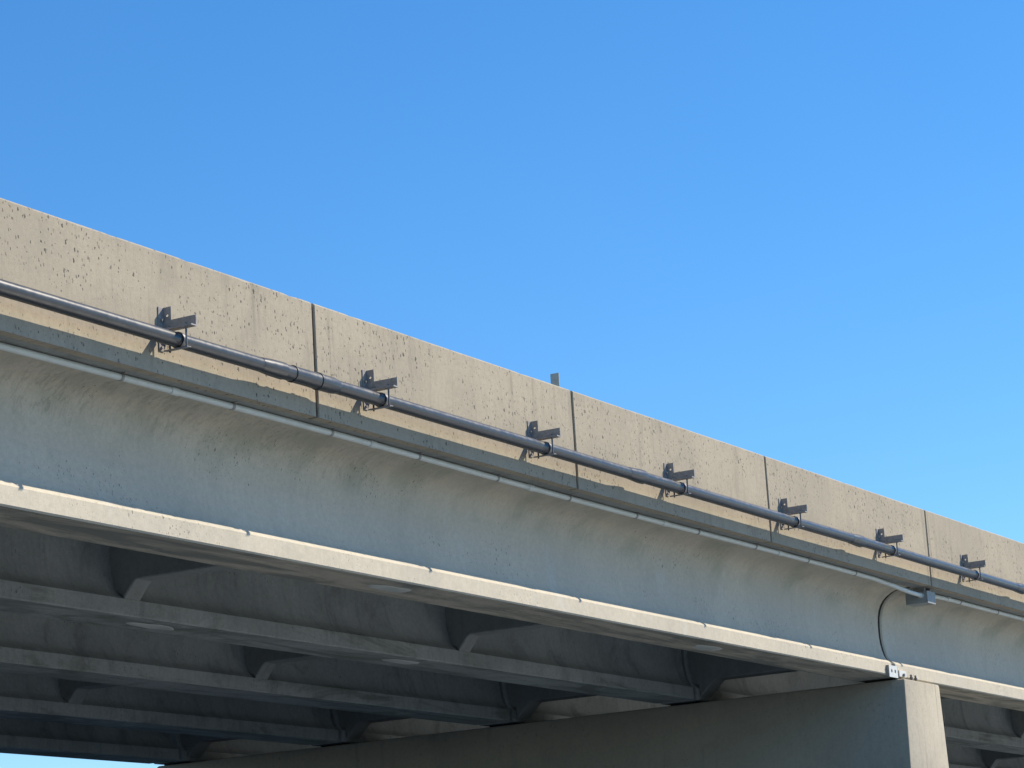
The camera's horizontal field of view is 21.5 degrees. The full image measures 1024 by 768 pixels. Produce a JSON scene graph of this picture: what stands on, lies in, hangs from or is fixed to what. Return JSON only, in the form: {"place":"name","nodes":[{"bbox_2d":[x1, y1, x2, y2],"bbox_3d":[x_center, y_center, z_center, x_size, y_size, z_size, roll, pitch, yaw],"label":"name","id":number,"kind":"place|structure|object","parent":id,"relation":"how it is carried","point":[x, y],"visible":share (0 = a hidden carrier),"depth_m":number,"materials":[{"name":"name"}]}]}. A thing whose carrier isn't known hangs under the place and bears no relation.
{"place":"outdoors","nodes":[
{"label":"outdoors","id":0,"kind":"place"},
{"bbox_2d":[0,0,1023,767],"label":"sky","id":1,"kind":"structure","parent":0,"point":[791,232],"materials":[{"name":"blue"}]},
{"label":"ground","id":2,"kind":"structure","parent":0,"visible":0},
{"bbox_2d":[157,678,948,767],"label":"bridge pier","id":3,"kind":"structure","parent":2,"relation":"on","point":[891,723],"depth_m":37.64,"materials":[{"name":"concrete"}]},
{"bbox_2d":[0,198,1023,767],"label":"overpass","id":4,"kind":"object","parent":3,"relation":"on","point":[186,580],"visible":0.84,"depth_m":28.94,"materials":[{"name":"concrete"}]},
{"bbox_2d":[157,306,196,352],"bbox_3d":[-2.721,-0.460,21.905,0.334,0.397,0.078,-11,-15,28],"label":"pipe bracket","id":5,"kind":"object","parent":4,"relation":"attached to","point":[169,322],"visible":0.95,"depth_m":21.93,"materials":[{"name":"metal"}]},
{"bbox_2d":[0,279,1023,593],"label":"utility pipe","id":6,"kind":"object","parent":5,"relation":"attached to","point":[168,337],"visible":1,"depth_m":25.02,"materials":[{"name":"metal"}]},
{"bbox_2d":[362,369,397,410],"bbox_3d":[-1.197,0.042,24.497,0.334,0.397,0.078,-11,-15,28],"label":"pipe bracket","id":7,"kind":"object","parent":4,"relation":"attached to","point":[379,385],"visible":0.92,"depth_m":24.52,"materials":[{"name":"metal"}]},
{"bbox_2d":[0,339,921,596],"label":"conduit","id":8,"kind":"object","parent":4,"relation":"attached to","point":[170,390],"visible":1,"depth_m":25.28,"materials":[{"name":"plastic"}]},
{"bbox_2d":[527,420,560,458],"bbox_3d":[0.326,0.544,27.089,0.334,0.397,0.078,-11,-15,28],"label":"pipe bracket","id":9,"kind":"object","parent":4,"relation":"attached to","point":[537,434],"visible":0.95,"depth_m":27.11,"materials":[{"name":"metal"}]},
{"bbox_2d":[550,373,559,386],"bbox_3d":[0.451,-0.019,28.163,0.100,0.188,0.100,-11,-15,28],"label":"barrier marker","id":10,"kind":"object","parent":4,"relation":"on","point":[554,377],"visible":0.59,"depth_m":28.16,"materials":[{"name":"grey metal"}]},
{"bbox_2d":[664,463,694,497],"bbox_3d":[1.850,1.045,29.680,0.334,0.397,0.078,-11,-15,28],"label":"pipe bracket","id":11,"kind":"object","parent":4,"relation":"attached to","point":[678,476],"visible":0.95,"depth_m":29.71,"materials":[{"name":"metal"}]},
{"bbox_2d":[778,498,807,529],"bbox_3d":[3.373,1.547,32.272,0.334,0.397,0.078,-11,-15,28],"label":"pipe bracket","id":12,"kind":"object","parent":4,"relation":"attached to","point":[793,510],"visible":0.93,"depth_m":32.30,"materials":[{"name":"metal"}]},
{"bbox_2d":[876,528,902,557],"bbox_3d":[4.897,2.049,34.864,0.334,0.397,0.078,-11,-15,28],"label":"pipe bracket","id":13,"kind":"object","parent":4,"relation":"attached to","point":[882,538],"visible":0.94,"depth_m":34.89,"materials":[{"name":"metal"}]},
{"bbox_2d":[886,665,897,677],"bbox_3d":[5.109,3.866,36.197,0.040,0.158,0.314,-11,-15,28],"label":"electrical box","id":14,"kind":"object","parent":4,"relation":"attached to","point":[894,672],"visible":1,"depth_m":36.15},
{"bbox_2d":[898,670,906,677],"bbox_3d":[5.304,3.932,36.523,0.042,0.085,0.250,-11,-15,28],"label":"anchor plate","id":15,"kind":"object","parent":4,"relation":"attached to","point":[901,673],"visible":1,"depth_m":36.50,"materials":[{"name":"metal"}]},
{"bbox_2d":[905,588,935,606],"bbox_3d":[5.545,2.897,36.611,0.317,0.215,0.330,-11,-15,28],"label":"junction box","id":16,"kind":"object","parent":4,"relation":"attached to","point":[927,597],"visible":0.94,"depth_m":36.52,"materials":[{"name":"metal"}]},
{"bbox_2d":[960,554,985,581],"bbox_3d":[6.420,2.550,37.456,0.334,0.397,0.078,-11,-15,28],"label":"pipe bracket","id":17,"kind":"object","parent":4,"relation":"attached to","point":[972,565],"visible":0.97,"depth_m":37.48,"materials":[{"name":"metal"}]},
{"bbox_2d":[935,594,1023,620],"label":"conduit","id":18,"kind":"object","parent":4,"relation":"attached to","point":[967,604],"visible":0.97,"depth_m":38.52,"materials":[{"name":"plastic"}]}
]}

